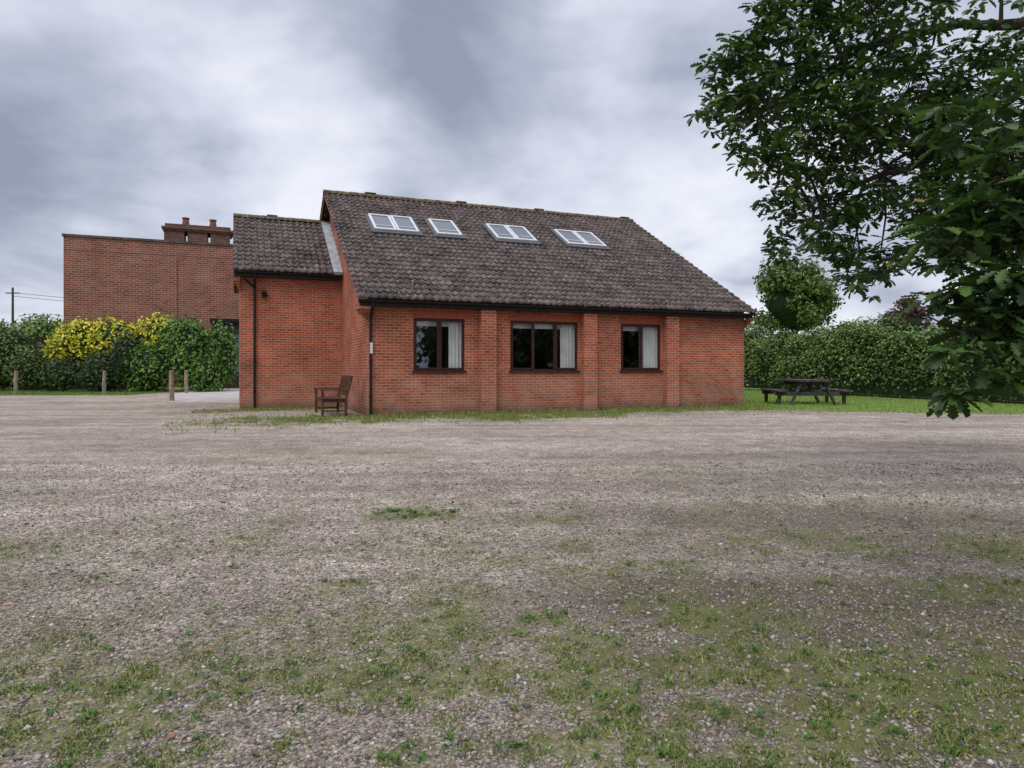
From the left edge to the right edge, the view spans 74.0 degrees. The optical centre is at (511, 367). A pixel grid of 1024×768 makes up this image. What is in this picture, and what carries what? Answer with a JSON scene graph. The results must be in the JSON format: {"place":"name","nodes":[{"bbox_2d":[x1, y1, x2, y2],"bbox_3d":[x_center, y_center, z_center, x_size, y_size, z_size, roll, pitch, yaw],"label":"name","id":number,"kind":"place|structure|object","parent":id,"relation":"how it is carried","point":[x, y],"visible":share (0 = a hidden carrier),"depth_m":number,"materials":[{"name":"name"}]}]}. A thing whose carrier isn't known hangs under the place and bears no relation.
{"place":"outdoors","nodes":[
{"label":"outdoors","id":0,"kind":"place"},
{"bbox_2d":[169,389,238,402],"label":"paved path","id":1,"kind":"structure","parent":0,"point":[227,396],"depth_m":28.12,"materials":[{"name":"concrete"}]},
{"bbox_2d":[169,370,174,400],"bbox_3d":[-12.661,0.670,25.292,0.178,1.160,0.174,-1,1,0],"label":"wooden post","id":2,"kind":"object","parent":1,"relation":"on","point":[171,385],"visible":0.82,"depth_m":25.22,"materials":[{"name":"brown wood"}]},
{"bbox_2d":[184,370,187,392],"bbox_3d":[-15.810,0.675,33.004,0.178,1.150,0.174,-1,0,0],"label":"wooden post","id":3,"kind":"object","parent":1,"relation":"on","point":[185,381],"visible":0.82,"depth_m":32.94,"materials":[{"name":"brown wood"}]},
{"bbox_2d":[0,388,1023,767],"bbox_3d":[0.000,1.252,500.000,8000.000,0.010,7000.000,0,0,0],"label":"gravel ground","id":4,"kind":"structure","parent":0,"point":[82,432],"depth_m":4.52,"materials":[{"name":"grey gravel"}]},
{"bbox_2d":[6,287,62,326],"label":"telegraph pole","id":5,"kind":"object","parent":4,"relation":"on","point":[12,308],"visible":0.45,"depth_m":78.95,"materials":[{"name":"wood"}]},
{"bbox_2d":[4,387,183,394],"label":"grass verge","id":6,"kind":"object","parent":4,"relation":"on","point":[177,388],"depth_m":37.60,"materials":[{"name":"green plant"}]},
{"bbox_2d":[13,371,17,393],"bbox_3d":[-23.794,0.690,32.610,0.178,1.120,0.174,0,-1,0],"label":"wooden post","id":7,"kind":"object","parent":6,"relation":"on","point":[15,387],"visible":0.81,"depth_m":32.54,"materials":[{"name":"brown wood"}]},
{"bbox_2d":[0,321,46,390],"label":"tall shrub","id":8,"kind":"object","parent":6,"relation":"on","point":[19,353],"visible":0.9,"depth_m":36.01,"materials":[{"name":"green plant"}]},
{"bbox_2d":[0,313,63,339],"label":"distant hedge","id":9,"kind":"object","parent":6,"relation":"on","point":[42,326],"visible":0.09,"depth_m":53.86,"materials":[{"name":"green plant"}]},
{"bbox_2d":[0,339,124,389],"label":"hedge","id":10,"kind":"object","parent":6,"relation":"on","point":[42,341],"visible":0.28,"depth_m":39.20,"materials":[{"name":"green plant"}]},
{"bbox_2d":[32,324,138,391],"bbox_3d":[-22.104,-0.486,35.355,5.946,3.640,2.169,0,0,8],"label":"evergreen shrub","id":11,"kind":"object","parent":6,"relation":"on","point":[59,373],"visible":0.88,"depth_m":34.91,"materials":[{"name":"green plant"}]},
{"bbox_2d":[0,389,182,395],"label":"verge blades","id":12,"kind":"object","parent":6,"relation":"on","point":[73,392],"visible":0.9,"depth_m":33.30,"materials":[{"name":"green plant"}]},
{"bbox_2d":[102,371,106,393],"bbox_3d":[-19.782,0.690,32.989,0.178,1.120,0.174,2,1,0],"label":"wooden post","id":13,"kind":"object","parent":6,"relation":"on","point":[104,382],"visible":0.91,"depth_m":32.92,"materials":[{"name":"brown wood"}]},
{"bbox_2d":[40,310,178,366],"bbox_3d":[-21.425,-1.235,36.500,8.162,3.908,3.032,0,0,0],"label":"golden shrub","id":14,"kind":"object","parent":6,"relation":"on","point":[75,342],"visible":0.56,"depth_m":35.92,"materials":[{"name":"yellow plant"}]},
{"bbox_2d":[64,236,238,386],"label":"walls","id":15,"kind":"structure","parent":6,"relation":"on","point":[131,288],"depth_m":43.68,"materials":[{"name":"brick"}]},
{"bbox_2d":[62,233,232,246],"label":"coping","id":16,"kind":"object","parent":15,"relation":"on","point":[140,239],"visible":0.23,"depth_m":43.59,"materials":[{"name":"grey concrete"}]},
{"bbox_2d":[63,249,232,317],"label":"string course","id":17,"kind":"object","parent":15,"relation":"attached to","point":[156,254],"visible":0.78,"depth_m":44.35,"materials":[{"name":"brown brick"}]},
{"bbox_2d":[161,217,232,243],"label":"chimney stack","id":18,"kind":"object","parent":15,"relation":"on","point":[213,232],"visible":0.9,"depth_m":48.86,"materials":[{"name":"brick"}]},
{"bbox_2d":[117,312,238,391],"bbox_3d":[-17.479,-0.822,35.860,5.897,4.344,3.298,0,0,0],"label":"green shrub","id":19,"kind":"object","parent":4,"relation":"on","point":[203,359],"visible":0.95,"depth_m":35.14,"materials":[{"name":"green plant"}]},
{"bbox_2d":[210,318,238,387],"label":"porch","id":20,"kind":"object","parent":4,"relation":"on","point":[235,323],"visible":0.11,"depth_m":41.75,"materials":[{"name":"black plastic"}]},
{"bbox_2d":[234,269,341,408],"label":"annex walls","id":21,"kind":"structure","parent":4,"relation":"on","point":[298,341],"depth_m":21.29,"materials":[{"name":"red brick"}]},
{"bbox_2d":[243,273,255,408],"bbox_3d":[-7.962,-0.791,20.651,0.371,4.138,0.351,0,0,-22],"label":"annex downpipe","id":22,"kind":"object","parent":21,"relation":"attached to","point":[253,285],"visible":0.94,"depth_m":20.80,"materials":[{"name":"black plastic"}]},
{"bbox_2d":[234,217,282,293],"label":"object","id":23,"kind":"structure","parent":21,"relation":"on","point":[235,289],"depth_m":26.74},
{"bbox_2d":[262,290,266,296],"bbox_3d":[-7.595,-2.297,20.863,0.160,0.193,0.278,0,0,-22],"label":"security lamp","id":24,"kind":"object","parent":21,"relation":"attached to","point":[264,293],"visible":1,"depth_m":20.79,"materials":[{"name":"black plastic"}]},
{"bbox_2d":[233,216,333,273],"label":"annex roof front","id":25,"kind":"structure","parent":21,"relation":"on","point":[260,244],"depth_m":22.25,"materials":[{"name":"brown tile"}]},
{"bbox_2d":[233,213,328,222],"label":"annex ridge tiles","id":26,"kind":"object","parent":25,"relation":"on","point":[276,218],"visible":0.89,"depth_m":24.09,"materials":[{"name":"brown tile"}]},
{"bbox_2d":[235,270,339,280],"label":"annex fascia","id":27,"kind":"structure","parent":21,"relation":"attached to","point":[288,277],"depth_m":21.03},
{"bbox_2d":[233,270,340,277],"bbox_3d":[-6.870,-2.888,20.938,3.160,0.065,0.126,0,0,-22],"label":"annex gutter","id":28,"kind":"object","parent":27,"relation":"attached to","point":[279,273],"visible":1,"depth_m":20.87,"materials":[{"name":"black plastic"}]},
{"bbox_2d":[321,222,342,274],"bbox_3d":[-6.134,-4.135,23.086,0.295,2.396,3.655,0,0,-22],"label":"lead flashing","id":29,"kind":"object","parent":21,"relation":"attached to","point":[334,256],"visible":1,"depth_m":22.80,"materials":[{"name":"grey metal"}]},
{"bbox_2d":[314,412,344,415],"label":"paving slab","id":30,"kind":"structure","parent":4,"relation":"on","point":[332,413],"depth_m":18.31,"materials":[{"name":"concrete"}]},
{"bbox_2d":[314,375,352,415],"bbox_3d":[-4.773,0.723,18.111,0.829,1.054,1.642,0,0,-22],"label":"park bench","id":31,"kind":"object","parent":30,"relation":"on","point":[344,386],"visible":0.95,"depth_m":17.51,"materials":[{"name":"brown wood"}]},
{"bbox_2d":[20,321,872,336],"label":"distant trees","id":32,"kind":"object","parent":4,"relation":"on","point":[745,330],"depth_m":121.45,"materials":[{"name":"green plant"}]},
{"bbox_2d":[2,488,991,767],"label":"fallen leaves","id":33,"kind":"object","parent":4,"relation":"on","point":[256,752],"visible":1,"depth_m":3.18,"materials":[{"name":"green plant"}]},
{"bbox_2d":[162,402,839,433],"bbox_3d":[-0.028,1.148,19.646,17.646,0.208,8.202,0,0,-22],"label":"grass fringe","id":34,"kind":"object","parent":4,"relation":"on","point":[505,415],"depth_m":17.64,"materials":[{"name":"green plant"}]},
{"bbox_2d":[0,443,1023,767],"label":"grass tufts","id":35,"kind":"object","parent":4,"relation":"on","point":[682,747],"visible":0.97,"depth_m":2.70,"materials":[{"name":"green plant"}]},
{"bbox_2d":[0,488,1023,767],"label":"weeds","id":36,"kind":"object","parent":4,"relation":"on","point":[516,708],"visible":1,"depth_m":2.64,"materials":[{"name":"green plant"}]},
{"bbox_2d":[417,323,637,368],"bbox_3d":[1.218,-0.150,21.367,11.840,2.800,3.350,0,0,-22],"label":"interior","id":37,"kind":"object","parent":4,"relation":"on","point":[427,347],"visible":0.08,"depth_m":22.82,"materials":[{"name":"black"}]},
{"bbox_2d":[329,216,743,415],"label":"walls","id":38,"kind":"structure","parent":4,"relation":"on","point":[710,349],"depth_m":19.40,"materials":[{"name":"red brick"}]},
{"bbox_2d":[369,302,373,414],"bbox_3d":[-3.555,-0.191,17.244,0.091,2.938,0.371,0,0,-22],"label":"downpipe","id":39,"kind":"object","parent":38,"relation":"attached to","point":[370,362],"visible":0.96,"depth_m":17.35,"materials":[{"name":"black plastic"}]},
{"bbox_2d":[370,342,372,352],"bbox_3d":[-3.587,-0.510,17.337,0.070,0.280,0.006,0,0,-22],"label":"pipe label","id":40,"kind":"object","parent":39,"relation":"attached to","point":[371,347],"visible":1,"depth_m":17.34,"materials":[{"name":"white plastic"}]},
{"bbox_2d":[319,193,609,220],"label":"roof back","id":41,"kind":"structure","parent":38,"relation":"on","point":[325,215],"depth_m":24.61,"materials":[{"name":"tile"}]},
{"bbox_2d":[417,321,656,367],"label":"curtains","id":42,"kind":"object","parent":38,"relation":"attached to","point":[567,346],"visible":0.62,"depth_m":19.69,"materials":[{"name":"fabric"}]},
{"bbox_2d":[412,318,662,372],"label":"window frames","id":43,"kind":"structure","parent":38,"relation":"attached to","point":[440,369],"depth_m":19.16,"materials":[{"name":"brown wood"}]},
{"bbox_2d":[412,310,662,324],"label":"lintels","id":44,"kind":"object","parent":38,"relation":"attached to","point":[532,316],"visible":1,"depth_m":19.15,"materials":[{"name":"brick"}]},
{"bbox_2d":[320,196,755,316],"bbox_3d":[-0.785,-3.858,26.085,12.460,4.496,14.700,0,0,-22],"label":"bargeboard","id":45,"kind":"object","parent":38,"relation":"on","point":[343,253],"visible":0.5,"depth_m":20.79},
{"bbox_2d":[324,192,756,312],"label":"roof front","id":46,"kind":"structure","parent":38,"relation":"on","point":[637,266],"depth_m":21.41,"materials":[{"name":"tile"}]},
{"bbox_2d":[323,189,633,220],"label":"ridge tiles","id":47,"kind":"object","parent":46,"relation":"attached to","point":[457,203],"visible":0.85,"depth_m":25.63,"materials":[{"name":"brown tile"}]},
{"bbox_2d":[365,192,628,218],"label":"ridge vents","id":48,"kind":"object","parent":47,"relation":"on","point":[466,202],"visible":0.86,"depth_m":25.56,"materials":[{"name":"tile"}]},
{"bbox_2d":[368,213,606,246],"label":"skylight frames","id":49,"kind":"structure","parent":46,"relation":"in","point":[459,233],"depth_m":23.08,"materials":[{"name":"white metal"}]},
{"bbox_2d":[371,215,602,244],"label":"skylight panes","id":50,"kind":"object","parent":49,"relation":"in","point":[447,225],"visible":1,"depth_m":23.10,"materials":[{"name":"glass"}]},
{"bbox_2d":[364,213,610,250],"bbox_3d":[-0.672,-4.620,23.322,8.480,0.948,1.508,0,0,-22],"label":"skylight flashing","id":51,"kind":"object","parent":46,"relation":"attached to","point":[454,237],"visible":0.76,"depth_m":22.73,"materials":[{"name":"grey metal"}]},
{"bbox_2d":[359,299,752,318],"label":"fascia","id":52,"kind":"structure","parent":38,"relation":"attached to","point":[433,306],"depth_m":19.02,"materials":[{"name":"black plastic"}]},
{"bbox_2d":[358,299,755,315],"bbox_3d":[1.954,-1.688,19.305,12.480,0.065,0.126,0,0,-22],"label":"gutter","id":53,"kind":"object","parent":52,"relation":"attached to","point":[501,305],"visible":1,"depth_m":18.83,"materials":[{"name":"black plastic"}]},
{"bbox_2d":[388,366,727,406],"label":"air bricks","id":54,"kind":"object","parent":38,"relation":"attached to","point":[393,405],"visible":1,"depth_m":21.37,"materials":[{"name":"ceramic"}]},
{"bbox_2d":[354,305,753,413],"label":"piers","id":55,"kind":"structure","parent":4,"relation":"on","point":[487,360],"depth_m":19.54,"materials":[{"name":"red brick"}]},
{"bbox_2d":[683,0,1023,419],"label":"oak tree","id":56,"kind":"object","parent":4,"relation":"on","point":[960,232],"visible":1,"depth_m":6.21,"materials":[{"name":"green plant"}]},
{"bbox_2d":[744,312,1023,400],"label":"hedge","id":57,"kind":"object","parent":4,"relation":"on","point":[881,357],"visible":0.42,"depth_m":29.82,"materials":[{"name":"green plant"}]},
{"bbox_2d":[881,297,934,330],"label":"purple tree","id":58,"kind":"object","parent":4,"relation":"on","point":[916,314],"visible":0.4,"depth_m":84.71,"materials":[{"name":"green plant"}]},
{"bbox_2d":[0,0,1023,336],"label":"sky","id":59,"kind":"structure","parent":0,"point":[119,118],"materials":[{"name":"grey"}]},
{"bbox_2d":[749,257,845,334],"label":"chestnut tree","id":60,"kind":"object","parent":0,"point":[794,298],"visible":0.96,"depth_m":46.63,"materials":[{"name":"green plant"}]},
{"bbox_2d":[744,388,1023,415],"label":"lawn","id":61,"kind":"structure","parent":0,"point":[851,396],"depth_m":23.16,"materials":[{"name":"green plant"}]},
{"bbox_2d":[760,379,853,404],"bbox_3d":[10.200,0.830,23.700,2.464,0.863,2.016,0,0,4],"label":"picnic table","id":62,"kind":"object","parent":61,"relation":"on","point":[827,392],"visible":0.92,"depth_m":22.98,"materials":[{"name":"brown wood"}]}
]}

